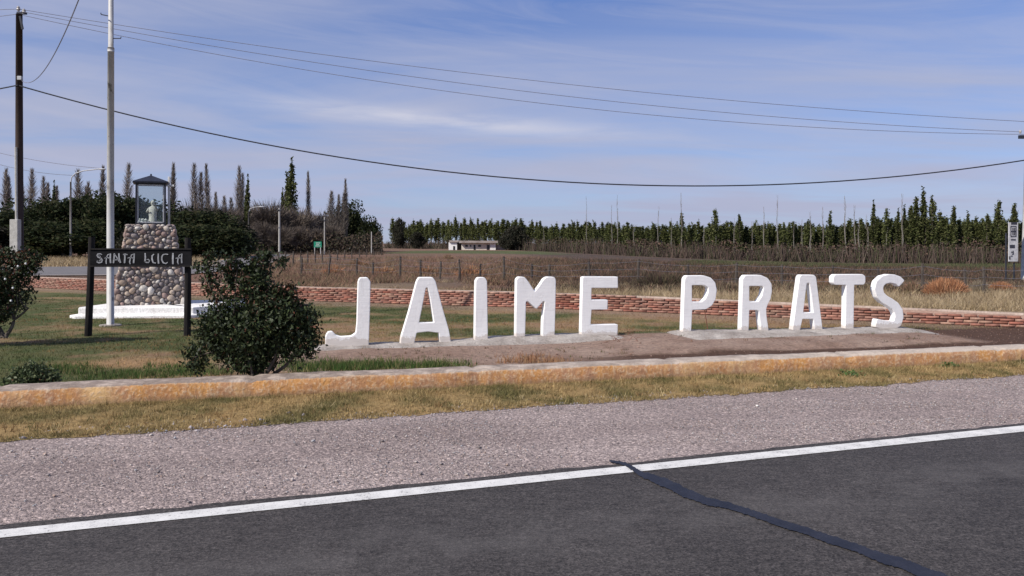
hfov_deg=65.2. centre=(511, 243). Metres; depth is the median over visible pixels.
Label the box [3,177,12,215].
bare poplar
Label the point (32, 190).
bare poplar
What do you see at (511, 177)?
telephone cable
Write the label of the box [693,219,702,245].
green poplar
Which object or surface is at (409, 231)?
green poplar
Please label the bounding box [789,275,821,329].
letter
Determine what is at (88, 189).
bare poplar
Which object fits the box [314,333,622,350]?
concrete footing
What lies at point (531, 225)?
green poplar
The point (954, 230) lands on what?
green poplar
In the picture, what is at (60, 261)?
dry grass
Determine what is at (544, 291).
letter
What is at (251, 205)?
bare tree
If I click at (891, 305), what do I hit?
letter
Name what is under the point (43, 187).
bare poplar
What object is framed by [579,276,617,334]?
letter
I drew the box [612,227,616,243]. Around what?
green poplar
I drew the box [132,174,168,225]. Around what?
glass case
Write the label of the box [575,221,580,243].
green poplar
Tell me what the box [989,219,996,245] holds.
green poplar
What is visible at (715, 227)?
green poplar
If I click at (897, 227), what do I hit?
green poplar
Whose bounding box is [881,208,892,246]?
green poplar
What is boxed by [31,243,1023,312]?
ground
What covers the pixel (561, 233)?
green poplar
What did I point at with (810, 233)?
bare sapling
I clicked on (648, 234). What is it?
green poplar
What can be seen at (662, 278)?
dry bush
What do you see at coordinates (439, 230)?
green poplar
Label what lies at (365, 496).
edge line
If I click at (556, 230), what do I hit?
green poplar
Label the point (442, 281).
dry grass
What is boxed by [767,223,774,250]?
green poplar
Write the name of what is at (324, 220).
service pole
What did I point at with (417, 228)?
green poplar
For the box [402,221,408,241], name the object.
green poplar
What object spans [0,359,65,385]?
shrub
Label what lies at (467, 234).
green poplar
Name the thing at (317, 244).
road sign
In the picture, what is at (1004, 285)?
dry bush
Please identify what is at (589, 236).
green poplar
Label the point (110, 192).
flag pole
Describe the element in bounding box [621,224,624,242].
green poplar
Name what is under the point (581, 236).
green poplar
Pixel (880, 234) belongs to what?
green poplar
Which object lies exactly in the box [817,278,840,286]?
dry bush
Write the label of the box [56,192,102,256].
evergreen tree
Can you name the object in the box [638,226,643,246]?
green poplar
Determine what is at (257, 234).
bare tree
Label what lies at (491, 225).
green poplar
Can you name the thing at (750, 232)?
green poplar
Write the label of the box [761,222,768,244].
green poplar
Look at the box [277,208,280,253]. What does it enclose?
service pole
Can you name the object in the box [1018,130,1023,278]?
utility pole
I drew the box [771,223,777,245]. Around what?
green poplar
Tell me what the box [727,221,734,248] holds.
green poplar
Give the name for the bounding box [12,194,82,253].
evergreen tree
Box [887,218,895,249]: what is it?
green poplar
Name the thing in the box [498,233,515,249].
broad tree
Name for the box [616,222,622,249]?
green poplar
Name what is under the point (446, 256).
dry bush
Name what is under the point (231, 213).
bare tree
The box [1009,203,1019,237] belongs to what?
green poplar
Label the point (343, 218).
bare poplar
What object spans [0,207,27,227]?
evergreen tree
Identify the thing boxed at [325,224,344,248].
bare tree
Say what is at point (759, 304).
letter
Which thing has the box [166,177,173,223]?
cross
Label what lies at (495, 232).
green poplar
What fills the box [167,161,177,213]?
bare poplar
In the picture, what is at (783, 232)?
green poplar
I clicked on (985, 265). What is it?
dry grass
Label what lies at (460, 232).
green poplar
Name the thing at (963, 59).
sky
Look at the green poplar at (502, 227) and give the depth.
209.34 m
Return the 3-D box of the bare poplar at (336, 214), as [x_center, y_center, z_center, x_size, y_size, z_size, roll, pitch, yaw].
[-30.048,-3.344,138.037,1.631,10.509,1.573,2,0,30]
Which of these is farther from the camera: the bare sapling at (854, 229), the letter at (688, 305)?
the bare sapling at (854, 229)
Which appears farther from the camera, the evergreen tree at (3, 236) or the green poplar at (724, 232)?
the green poplar at (724, 232)
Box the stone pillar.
[114,224,183,305]
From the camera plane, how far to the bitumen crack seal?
4.48 m
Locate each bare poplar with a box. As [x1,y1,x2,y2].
[0,167,11,210]
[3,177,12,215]
[24,167,37,207]
[38,176,46,202]
[42,182,51,200]
[55,185,59,204]
[72,169,84,197]
[85,181,93,200]
[98,164,106,197]
[120,162,133,198]
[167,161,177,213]
[170,171,176,211]
[187,163,199,207]
[194,171,206,209]
[202,163,212,210]
[213,191,219,210]
[220,195,228,210]
[228,197,233,209]
[232,166,244,211]
[238,172,244,214]
[305,170,311,246]
[326,191,335,245]
[334,194,341,247]
[338,192,348,239]
[342,178,348,236]
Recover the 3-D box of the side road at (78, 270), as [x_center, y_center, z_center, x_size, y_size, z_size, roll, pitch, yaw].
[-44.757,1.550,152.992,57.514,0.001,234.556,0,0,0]
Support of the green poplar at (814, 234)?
on the ground at (415, 253)
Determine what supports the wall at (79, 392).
on the grass verge
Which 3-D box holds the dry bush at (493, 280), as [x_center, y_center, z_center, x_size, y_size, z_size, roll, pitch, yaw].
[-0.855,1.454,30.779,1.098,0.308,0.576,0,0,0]
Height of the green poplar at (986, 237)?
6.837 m
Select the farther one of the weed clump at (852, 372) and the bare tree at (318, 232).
the bare tree at (318, 232)
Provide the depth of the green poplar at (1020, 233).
106.95 m
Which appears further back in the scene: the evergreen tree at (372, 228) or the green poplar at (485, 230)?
the green poplar at (485, 230)
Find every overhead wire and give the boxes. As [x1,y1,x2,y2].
[1,153,93,167]
[20,9,1023,121]
[21,11,1018,131]
[22,0,78,82]
[23,15,1023,134]
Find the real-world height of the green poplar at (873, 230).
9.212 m
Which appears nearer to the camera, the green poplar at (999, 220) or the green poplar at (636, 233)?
the green poplar at (999, 220)
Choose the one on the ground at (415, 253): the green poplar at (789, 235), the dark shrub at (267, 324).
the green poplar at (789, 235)
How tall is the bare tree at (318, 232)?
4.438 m
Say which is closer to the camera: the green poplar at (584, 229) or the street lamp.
the street lamp
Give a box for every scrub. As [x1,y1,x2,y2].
[257,228,382,252]
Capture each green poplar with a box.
[388,217,395,240]
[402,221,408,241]
[407,224,411,237]
[410,220,415,237]
[412,225,420,233]
[418,219,424,234]
[422,226,429,243]
[428,219,434,242]
[433,224,437,242]
[434,218,441,241]
[440,222,444,242]
[444,222,449,242]
[447,222,453,239]
[452,216,458,239]
[457,223,463,240]
[461,217,467,240]
[465,227,469,240]
[468,218,473,237]
[470,225,475,240]
[474,218,480,240]
[479,221,483,240]
[481,222,489,240]
[488,219,493,240]
[492,222,497,240]
[496,221,500,240]
[499,219,505,235]
[516,218,526,231]
[525,226,531,243]
[528,219,534,245]
[533,222,538,239]
[535,221,542,243]
[541,227,547,239]
[546,226,551,242]
[549,224,554,243]
[554,222,559,243]
[557,227,564,245]
[565,223,570,242]
[568,220,575,242]
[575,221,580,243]
[579,225,583,243]
[582,221,587,241]
[585,221,592,245]
[590,220,597,241]
[596,227,600,243]
[597,222,605,242]
[604,222,611,244]
[605,223,612,242]
[611,222,616,241]
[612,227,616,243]
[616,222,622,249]
[621,222,631,246]
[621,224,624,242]
[629,225,635,245]
[634,226,640,246]
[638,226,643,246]
[643,227,648,248]
[647,223,656,246]
[647,228,651,245]
[654,227,661,246]
[657,224,663,241]
[661,225,668,248]
[667,221,673,243]
[669,224,678,247]
[675,223,679,246]
[677,213,687,246]
[685,225,690,245]
[687,222,696,244]
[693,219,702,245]
[696,225,705,246]
[704,223,712,247]
[709,209,720,247]
[718,223,728,252]
[725,221,728,243]
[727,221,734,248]
[735,214,743,254]
[742,225,750,248]
[747,227,753,248]
[751,220,758,247]
[755,225,762,247]
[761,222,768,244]
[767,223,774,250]
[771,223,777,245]
[775,223,781,244]
[781,222,786,250]
[785,223,792,249]
[790,221,797,246]
[794,224,798,246]
[797,223,802,249]
[801,227,807,247]
[804,219,813,249]
[811,227,818,246]
[814,223,822,250]
[824,225,826,246]
[825,210,834,252]
[832,225,840,251]
[837,223,847,246]
[846,218,852,246]
[848,218,852,245]
[851,219,857,246]
[855,218,865,247]
[859,224,865,247]
[864,220,870,245]
[869,199,876,254]
[875,216,881,245]
[878,219,883,250]
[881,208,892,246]
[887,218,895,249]
[893,207,901,257]
[899,204,908,254]
[905,205,916,256]
[910,196,921,255]
[918,186,930,252]
[926,195,940,252]
[935,210,945,246]
[943,215,952,251]
[949,205,959,252]
[957,219,964,251]
[961,218,965,248]
[963,210,974,255]
[970,222,975,242]
[973,216,979,243]
[976,223,983,248]
[982,214,991,253]
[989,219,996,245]
[992,199,1005,251]
[1002,219,1008,247]
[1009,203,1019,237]
[1018,222,1021,251]
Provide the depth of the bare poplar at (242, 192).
137.86 m
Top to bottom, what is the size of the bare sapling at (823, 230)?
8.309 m
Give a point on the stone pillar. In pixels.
(149, 285)
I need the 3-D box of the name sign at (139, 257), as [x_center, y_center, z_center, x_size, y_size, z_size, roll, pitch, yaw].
[-6.436,0.773,13.770,1.888,1.771,0.187,0,0,0]
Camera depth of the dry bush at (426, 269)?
41.59 m
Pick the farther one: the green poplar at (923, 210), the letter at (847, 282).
the green poplar at (923, 210)
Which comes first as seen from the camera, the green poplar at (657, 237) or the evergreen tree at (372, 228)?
the green poplar at (657, 237)
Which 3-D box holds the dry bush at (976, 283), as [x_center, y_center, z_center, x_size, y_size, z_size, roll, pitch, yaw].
[15.192,1.368,25.982,0.799,0.472,0.369,0,0,0]
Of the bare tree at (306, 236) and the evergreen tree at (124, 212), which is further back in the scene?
the bare tree at (306, 236)
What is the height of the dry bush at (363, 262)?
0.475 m
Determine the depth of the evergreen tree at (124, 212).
88.08 m
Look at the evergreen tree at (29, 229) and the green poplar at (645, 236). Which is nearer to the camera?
the evergreen tree at (29, 229)
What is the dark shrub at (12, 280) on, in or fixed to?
on the lawn at (661, 345)
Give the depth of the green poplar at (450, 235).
234.62 m
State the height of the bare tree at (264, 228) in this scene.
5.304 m
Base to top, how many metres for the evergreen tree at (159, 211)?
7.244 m
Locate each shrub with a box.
[0,245,49,338]
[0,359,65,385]
[176,246,331,376]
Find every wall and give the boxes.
[0,344,1023,407]
[23,276,1023,327]
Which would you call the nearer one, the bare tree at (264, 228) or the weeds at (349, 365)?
the weeds at (349, 365)
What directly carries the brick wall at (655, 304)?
on the ground at (415, 253)
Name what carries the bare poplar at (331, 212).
on the ground at (415, 253)
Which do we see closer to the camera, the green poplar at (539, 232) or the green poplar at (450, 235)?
the green poplar at (539, 232)
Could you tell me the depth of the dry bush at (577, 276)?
33.33 m
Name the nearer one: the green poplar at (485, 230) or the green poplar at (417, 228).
the green poplar at (485, 230)
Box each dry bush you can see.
[320,264,343,273]
[350,259,368,265]
[369,264,398,273]
[415,265,437,272]
[442,254,453,258]
[452,264,486,276]
[486,277,500,284]
[518,268,543,275]
[566,274,583,279]
[628,271,682,286]
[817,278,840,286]
[899,281,923,292]
[921,276,971,295]
[969,279,991,291]
[989,281,1015,291]
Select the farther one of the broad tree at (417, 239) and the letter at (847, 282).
the broad tree at (417, 239)
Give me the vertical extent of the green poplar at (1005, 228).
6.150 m
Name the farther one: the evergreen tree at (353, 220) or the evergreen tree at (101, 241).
the evergreen tree at (353, 220)
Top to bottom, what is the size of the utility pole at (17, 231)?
10.682 m
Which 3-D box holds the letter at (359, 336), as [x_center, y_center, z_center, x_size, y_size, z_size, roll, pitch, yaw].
[-2.451,1.048,11.945,0.660,1.075,0.125,0,0,-15]
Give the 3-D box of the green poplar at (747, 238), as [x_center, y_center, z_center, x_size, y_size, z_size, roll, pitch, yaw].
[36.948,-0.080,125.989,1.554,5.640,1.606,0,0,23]
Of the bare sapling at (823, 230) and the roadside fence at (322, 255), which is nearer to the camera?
the roadside fence at (322, 255)
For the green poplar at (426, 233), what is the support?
on the ground at (415, 253)
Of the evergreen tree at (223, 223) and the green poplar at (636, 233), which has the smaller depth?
the evergreen tree at (223, 223)
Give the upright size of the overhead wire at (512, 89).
4.106 m
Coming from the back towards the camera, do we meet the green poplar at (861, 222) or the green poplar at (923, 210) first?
the green poplar at (861, 222)
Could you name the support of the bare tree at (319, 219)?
on the ground at (415, 253)
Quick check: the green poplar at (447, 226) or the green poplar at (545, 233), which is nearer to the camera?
the green poplar at (545, 233)
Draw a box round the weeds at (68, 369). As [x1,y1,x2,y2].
[1,359,257,380]
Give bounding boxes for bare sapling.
[680,196,682,244]
[763,207,764,254]
[809,213,811,250]
[822,207,823,245]
[844,197,846,246]
[853,212,855,251]
[900,200,903,252]
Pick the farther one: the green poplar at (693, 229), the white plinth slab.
the green poplar at (693, 229)
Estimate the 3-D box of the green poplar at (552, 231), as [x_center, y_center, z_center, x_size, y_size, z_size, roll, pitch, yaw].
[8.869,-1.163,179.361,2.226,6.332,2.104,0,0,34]
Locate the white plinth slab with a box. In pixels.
[70,300,244,318]
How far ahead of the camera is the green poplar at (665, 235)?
139.41 m
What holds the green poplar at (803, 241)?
on the ground at (415, 253)
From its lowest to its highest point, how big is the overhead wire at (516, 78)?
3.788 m
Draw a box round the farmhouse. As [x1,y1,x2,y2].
[449,240,504,249]
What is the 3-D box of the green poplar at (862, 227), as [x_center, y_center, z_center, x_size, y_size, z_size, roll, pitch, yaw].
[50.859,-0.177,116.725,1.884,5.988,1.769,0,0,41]
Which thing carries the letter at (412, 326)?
on the concrete footing at (556, 338)
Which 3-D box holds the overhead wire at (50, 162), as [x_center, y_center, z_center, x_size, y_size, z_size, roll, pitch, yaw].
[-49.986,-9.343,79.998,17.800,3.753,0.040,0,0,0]
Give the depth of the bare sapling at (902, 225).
111.26 m
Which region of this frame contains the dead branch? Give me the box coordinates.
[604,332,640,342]
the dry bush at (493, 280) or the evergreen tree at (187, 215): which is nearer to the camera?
the dry bush at (493, 280)
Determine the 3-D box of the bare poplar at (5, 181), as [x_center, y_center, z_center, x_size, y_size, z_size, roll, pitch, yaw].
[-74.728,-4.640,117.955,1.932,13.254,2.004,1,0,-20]
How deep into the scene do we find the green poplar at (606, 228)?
152.51 m
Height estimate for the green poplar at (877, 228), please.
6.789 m
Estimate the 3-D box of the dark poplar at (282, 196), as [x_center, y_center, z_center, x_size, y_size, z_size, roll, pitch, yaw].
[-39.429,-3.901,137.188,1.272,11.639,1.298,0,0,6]
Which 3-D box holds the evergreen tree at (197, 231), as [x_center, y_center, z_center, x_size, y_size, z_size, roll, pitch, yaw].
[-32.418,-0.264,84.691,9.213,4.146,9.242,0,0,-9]
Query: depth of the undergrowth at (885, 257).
113.94 m
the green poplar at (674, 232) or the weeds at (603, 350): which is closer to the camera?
the weeds at (603, 350)
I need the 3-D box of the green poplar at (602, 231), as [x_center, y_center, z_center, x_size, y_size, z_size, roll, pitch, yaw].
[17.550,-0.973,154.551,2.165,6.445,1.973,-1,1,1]
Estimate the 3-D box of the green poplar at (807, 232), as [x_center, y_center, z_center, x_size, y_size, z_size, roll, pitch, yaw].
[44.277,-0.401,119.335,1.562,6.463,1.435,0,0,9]
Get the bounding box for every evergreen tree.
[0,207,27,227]
[0,225,34,250]
[1,198,36,217]
[4,217,80,256]
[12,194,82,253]
[24,220,102,258]
[51,217,124,252]
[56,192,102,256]
[68,191,146,235]
[82,188,115,202]
[114,225,124,247]
[123,199,185,231]
[129,195,160,215]
[157,206,243,255]
[167,223,211,250]
[173,221,248,256]
[191,225,263,257]
[196,208,230,218]
[203,211,253,242]
[225,217,261,255]
[341,199,366,243]
[354,214,382,246]
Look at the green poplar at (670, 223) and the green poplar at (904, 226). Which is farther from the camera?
the green poplar at (670, 223)
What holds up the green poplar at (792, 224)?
on the ground at (415, 253)
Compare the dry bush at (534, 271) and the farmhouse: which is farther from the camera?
the farmhouse
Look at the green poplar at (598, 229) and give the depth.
159.73 m
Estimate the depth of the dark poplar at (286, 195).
135.66 m
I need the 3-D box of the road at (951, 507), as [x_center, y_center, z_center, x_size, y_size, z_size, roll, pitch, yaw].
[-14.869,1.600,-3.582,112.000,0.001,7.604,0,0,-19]
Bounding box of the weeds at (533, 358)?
[494,350,581,363]
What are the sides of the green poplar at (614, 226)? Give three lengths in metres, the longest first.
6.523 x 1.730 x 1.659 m
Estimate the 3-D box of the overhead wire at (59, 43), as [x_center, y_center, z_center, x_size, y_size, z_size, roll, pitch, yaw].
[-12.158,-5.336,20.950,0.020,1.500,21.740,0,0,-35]
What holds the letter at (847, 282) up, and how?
on the concrete footing at (700, 334)
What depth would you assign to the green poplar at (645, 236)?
143.19 m
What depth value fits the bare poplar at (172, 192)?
117.81 m
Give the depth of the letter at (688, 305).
13.31 m
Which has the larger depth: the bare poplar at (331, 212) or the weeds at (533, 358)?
the bare poplar at (331, 212)
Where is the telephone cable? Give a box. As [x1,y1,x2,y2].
[19,85,1023,186]
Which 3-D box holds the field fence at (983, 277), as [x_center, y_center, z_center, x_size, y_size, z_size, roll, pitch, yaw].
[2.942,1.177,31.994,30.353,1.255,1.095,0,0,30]
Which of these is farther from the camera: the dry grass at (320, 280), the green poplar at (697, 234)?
the green poplar at (697, 234)
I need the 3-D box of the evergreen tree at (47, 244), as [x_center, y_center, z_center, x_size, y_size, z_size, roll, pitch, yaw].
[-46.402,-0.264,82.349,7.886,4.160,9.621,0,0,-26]
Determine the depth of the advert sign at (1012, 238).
32.48 m
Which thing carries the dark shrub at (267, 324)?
on the lawn at (661, 345)
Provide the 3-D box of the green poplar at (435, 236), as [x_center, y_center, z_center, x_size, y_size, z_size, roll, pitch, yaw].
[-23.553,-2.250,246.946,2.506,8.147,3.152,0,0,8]
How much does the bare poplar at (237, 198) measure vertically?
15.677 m
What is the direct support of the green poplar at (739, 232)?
on the ground at (415, 253)
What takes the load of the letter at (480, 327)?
on the concrete footing at (556, 338)
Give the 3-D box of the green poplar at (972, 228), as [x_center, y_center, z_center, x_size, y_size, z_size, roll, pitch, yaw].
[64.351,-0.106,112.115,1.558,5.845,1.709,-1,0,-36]
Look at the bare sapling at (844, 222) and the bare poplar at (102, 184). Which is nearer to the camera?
the bare sapling at (844, 222)
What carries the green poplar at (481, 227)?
on the ground at (415, 253)
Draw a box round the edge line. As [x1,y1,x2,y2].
[0,425,1023,537]
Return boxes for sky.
[0,0,1023,243]
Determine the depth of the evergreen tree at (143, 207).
98.93 m
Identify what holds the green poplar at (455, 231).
on the ground at (415, 253)
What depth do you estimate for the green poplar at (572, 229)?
167.00 m
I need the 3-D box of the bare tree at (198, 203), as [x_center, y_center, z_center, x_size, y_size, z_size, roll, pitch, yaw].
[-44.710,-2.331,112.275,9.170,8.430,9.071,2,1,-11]
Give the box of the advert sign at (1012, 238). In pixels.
[1005,222,1017,278]
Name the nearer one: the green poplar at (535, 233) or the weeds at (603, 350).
the weeds at (603, 350)
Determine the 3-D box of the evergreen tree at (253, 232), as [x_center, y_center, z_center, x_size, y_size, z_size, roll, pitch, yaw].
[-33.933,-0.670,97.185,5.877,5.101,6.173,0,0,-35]
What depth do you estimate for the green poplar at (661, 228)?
140.01 m
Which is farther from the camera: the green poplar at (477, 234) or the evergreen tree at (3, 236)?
the green poplar at (477, 234)
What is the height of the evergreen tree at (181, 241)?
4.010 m
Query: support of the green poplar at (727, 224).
on the ground at (415, 253)
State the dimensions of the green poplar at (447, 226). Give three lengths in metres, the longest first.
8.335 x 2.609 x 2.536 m
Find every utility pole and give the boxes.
[10,6,26,267]
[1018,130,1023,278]
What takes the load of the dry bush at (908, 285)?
on the ground at (415, 253)
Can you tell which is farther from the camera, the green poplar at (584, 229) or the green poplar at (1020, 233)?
the green poplar at (584, 229)
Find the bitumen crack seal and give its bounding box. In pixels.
[609,460,946,575]
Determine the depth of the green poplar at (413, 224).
252.00 m
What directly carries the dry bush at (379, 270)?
on the ground at (415, 253)
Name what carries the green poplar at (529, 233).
on the ground at (415, 253)
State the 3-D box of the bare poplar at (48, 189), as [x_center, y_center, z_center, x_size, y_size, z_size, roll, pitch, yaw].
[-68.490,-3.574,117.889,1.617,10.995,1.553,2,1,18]
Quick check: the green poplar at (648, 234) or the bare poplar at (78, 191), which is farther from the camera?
the green poplar at (648, 234)
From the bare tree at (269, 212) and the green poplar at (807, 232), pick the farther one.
the bare tree at (269, 212)
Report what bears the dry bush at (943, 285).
on the ground at (415, 253)
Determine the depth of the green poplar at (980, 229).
111.64 m
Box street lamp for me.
[69,168,105,256]
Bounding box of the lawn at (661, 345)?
[0,288,1023,385]
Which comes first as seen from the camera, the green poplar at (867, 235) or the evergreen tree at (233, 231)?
the evergreen tree at (233, 231)
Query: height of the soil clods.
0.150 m
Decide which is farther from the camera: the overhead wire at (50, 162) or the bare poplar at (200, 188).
the bare poplar at (200, 188)
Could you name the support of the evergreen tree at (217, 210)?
on the ground at (415, 253)
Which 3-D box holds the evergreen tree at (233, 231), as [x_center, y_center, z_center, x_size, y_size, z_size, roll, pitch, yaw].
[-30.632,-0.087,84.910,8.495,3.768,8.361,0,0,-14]
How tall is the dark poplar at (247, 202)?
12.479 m
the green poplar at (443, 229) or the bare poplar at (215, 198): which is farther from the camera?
the green poplar at (443, 229)
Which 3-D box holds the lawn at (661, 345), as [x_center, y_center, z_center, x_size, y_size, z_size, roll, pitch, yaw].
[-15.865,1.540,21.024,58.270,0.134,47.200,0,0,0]
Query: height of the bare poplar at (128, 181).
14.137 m
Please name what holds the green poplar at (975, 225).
on the ground at (415, 253)
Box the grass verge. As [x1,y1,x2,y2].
[0,363,1023,441]
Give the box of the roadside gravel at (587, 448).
[0,375,1023,524]
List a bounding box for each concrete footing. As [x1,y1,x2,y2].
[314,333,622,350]
[667,327,936,339]
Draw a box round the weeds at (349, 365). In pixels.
[276,353,476,372]
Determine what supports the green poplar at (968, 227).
on the ground at (415, 253)
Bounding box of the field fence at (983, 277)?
[300,255,1023,293]
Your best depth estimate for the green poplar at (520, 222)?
197.22 m
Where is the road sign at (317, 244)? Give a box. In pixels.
[314,242,321,254]
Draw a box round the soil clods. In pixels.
[374,329,1022,363]
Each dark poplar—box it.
[52,180,55,203]
[244,174,250,226]
[280,187,283,207]
[281,171,292,250]
[284,156,299,250]
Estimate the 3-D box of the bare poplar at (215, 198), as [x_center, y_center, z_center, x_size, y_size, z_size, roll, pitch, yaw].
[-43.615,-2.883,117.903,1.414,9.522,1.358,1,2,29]
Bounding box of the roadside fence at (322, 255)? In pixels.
[277,248,381,266]
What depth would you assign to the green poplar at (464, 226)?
226.67 m
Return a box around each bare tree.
[171,198,218,218]
[203,202,240,219]
[220,205,251,227]
[233,201,273,228]
[237,212,262,228]
[249,197,301,229]
[250,220,277,248]
[250,226,263,245]
[263,223,298,250]
[270,205,323,238]
[290,224,314,250]
[300,211,326,247]
[310,227,328,251]
[313,209,342,229]
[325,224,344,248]
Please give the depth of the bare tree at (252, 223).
125.31 m
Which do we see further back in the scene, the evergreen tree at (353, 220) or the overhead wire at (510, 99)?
the evergreen tree at (353, 220)
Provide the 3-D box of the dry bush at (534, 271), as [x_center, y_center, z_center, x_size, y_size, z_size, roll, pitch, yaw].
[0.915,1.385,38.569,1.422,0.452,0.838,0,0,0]
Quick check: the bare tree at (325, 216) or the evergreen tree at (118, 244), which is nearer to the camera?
the evergreen tree at (118, 244)
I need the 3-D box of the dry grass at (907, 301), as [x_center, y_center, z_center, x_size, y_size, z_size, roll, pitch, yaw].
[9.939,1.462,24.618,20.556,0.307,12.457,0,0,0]
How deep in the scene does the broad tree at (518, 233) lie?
188.46 m
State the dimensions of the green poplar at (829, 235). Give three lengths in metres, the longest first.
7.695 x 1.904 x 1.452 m
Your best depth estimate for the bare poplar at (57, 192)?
118.17 m
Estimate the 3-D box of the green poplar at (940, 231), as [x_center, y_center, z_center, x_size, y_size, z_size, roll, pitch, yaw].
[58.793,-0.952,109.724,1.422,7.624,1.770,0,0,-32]
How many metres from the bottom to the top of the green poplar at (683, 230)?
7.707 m
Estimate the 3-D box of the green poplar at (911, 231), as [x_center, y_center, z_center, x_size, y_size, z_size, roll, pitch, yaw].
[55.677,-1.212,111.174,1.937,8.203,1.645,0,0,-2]
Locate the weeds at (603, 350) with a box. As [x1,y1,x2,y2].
[360,328,921,360]
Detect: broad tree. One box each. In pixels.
[392,217,405,248]
[407,231,426,248]
[498,225,529,249]
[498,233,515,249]
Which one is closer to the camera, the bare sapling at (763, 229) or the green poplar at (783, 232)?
the bare sapling at (763, 229)
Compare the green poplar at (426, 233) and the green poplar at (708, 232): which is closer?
the green poplar at (708, 232)
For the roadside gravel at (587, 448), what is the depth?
6.41 m
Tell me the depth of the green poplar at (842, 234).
117.12 m
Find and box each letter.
[325,277,369,345]
[399,277,450,342]
[473,277,487,339]
[514,276,555,335]
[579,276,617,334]
[680,275,716,331]
[737,275,771,330]
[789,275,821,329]
[829,274,864,327]
[870,274,903,327]
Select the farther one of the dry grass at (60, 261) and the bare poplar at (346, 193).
the bare poplar at (346, 193)
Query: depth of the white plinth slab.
17.20 m
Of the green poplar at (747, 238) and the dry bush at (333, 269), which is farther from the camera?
the green poplar at (747, 238)
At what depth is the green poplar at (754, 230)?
128.21 m
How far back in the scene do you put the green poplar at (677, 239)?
138.38 m
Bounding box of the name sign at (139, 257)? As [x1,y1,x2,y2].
[84,237,191,335]
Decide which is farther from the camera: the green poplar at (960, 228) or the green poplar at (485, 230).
the green poplar at (485, 230)
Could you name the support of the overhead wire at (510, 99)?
attached to the utility pole at (1022, 252)
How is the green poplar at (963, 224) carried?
on the ground at (415, 253)
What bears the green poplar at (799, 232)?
on the ground at (415, 253)
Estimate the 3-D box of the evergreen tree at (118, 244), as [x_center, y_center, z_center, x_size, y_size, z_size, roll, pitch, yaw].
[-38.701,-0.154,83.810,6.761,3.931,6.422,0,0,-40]
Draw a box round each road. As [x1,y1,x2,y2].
[0,248,349,274]
[0,423,1023,575]
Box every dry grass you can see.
[26,254,222,266]
[256,254,585,287]
[272,272,579,292]
[489,256,1023,292]
[502,279,1023,311]
[676,258,1020,268]
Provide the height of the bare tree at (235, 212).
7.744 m
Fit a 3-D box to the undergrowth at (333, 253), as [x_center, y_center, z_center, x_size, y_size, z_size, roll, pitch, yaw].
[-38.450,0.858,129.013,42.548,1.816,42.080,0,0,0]
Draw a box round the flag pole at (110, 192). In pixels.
[99,0,121,326]
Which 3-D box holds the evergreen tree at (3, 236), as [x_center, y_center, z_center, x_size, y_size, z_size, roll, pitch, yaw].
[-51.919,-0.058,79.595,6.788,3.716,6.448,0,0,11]
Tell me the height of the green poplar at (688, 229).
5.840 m
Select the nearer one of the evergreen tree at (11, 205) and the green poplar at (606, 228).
the evergreen tree at (11, 205)
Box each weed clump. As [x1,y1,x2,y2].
[838,369,865,377]
[939,361,959,367]
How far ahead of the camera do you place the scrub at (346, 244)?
122.53 m
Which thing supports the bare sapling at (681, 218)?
on the ground at (415, 253)
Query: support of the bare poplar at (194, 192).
on the ground at (415, 253)
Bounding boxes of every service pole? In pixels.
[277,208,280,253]
[321,217,327,254]
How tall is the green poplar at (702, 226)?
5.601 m
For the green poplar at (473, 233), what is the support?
on the ground at (415, 253)
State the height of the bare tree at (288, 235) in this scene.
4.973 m
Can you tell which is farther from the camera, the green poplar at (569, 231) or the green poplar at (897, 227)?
the green poplar at (569, 231)
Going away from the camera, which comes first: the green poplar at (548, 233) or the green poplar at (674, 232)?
the green poplar at (674, 232)
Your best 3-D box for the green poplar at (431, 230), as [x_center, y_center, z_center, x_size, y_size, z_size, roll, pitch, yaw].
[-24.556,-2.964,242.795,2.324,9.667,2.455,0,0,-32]
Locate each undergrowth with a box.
[223,245,385,254]
[383,237,1020,263]
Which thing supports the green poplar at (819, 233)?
on the ground at (415, 253)
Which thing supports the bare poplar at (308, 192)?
on the ground at (415, 253)
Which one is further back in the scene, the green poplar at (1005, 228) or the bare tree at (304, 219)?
the bare tree at (304, 219)
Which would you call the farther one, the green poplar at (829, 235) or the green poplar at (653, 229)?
the green poplar at (653, 229)
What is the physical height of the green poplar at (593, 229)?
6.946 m
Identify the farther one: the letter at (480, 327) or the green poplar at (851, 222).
the green poplar at (851, 222)
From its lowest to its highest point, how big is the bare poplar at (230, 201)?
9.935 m
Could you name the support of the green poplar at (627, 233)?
on the ground at (415, 253)
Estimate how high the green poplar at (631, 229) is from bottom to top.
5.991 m
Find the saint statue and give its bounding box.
[146,200,157,221]

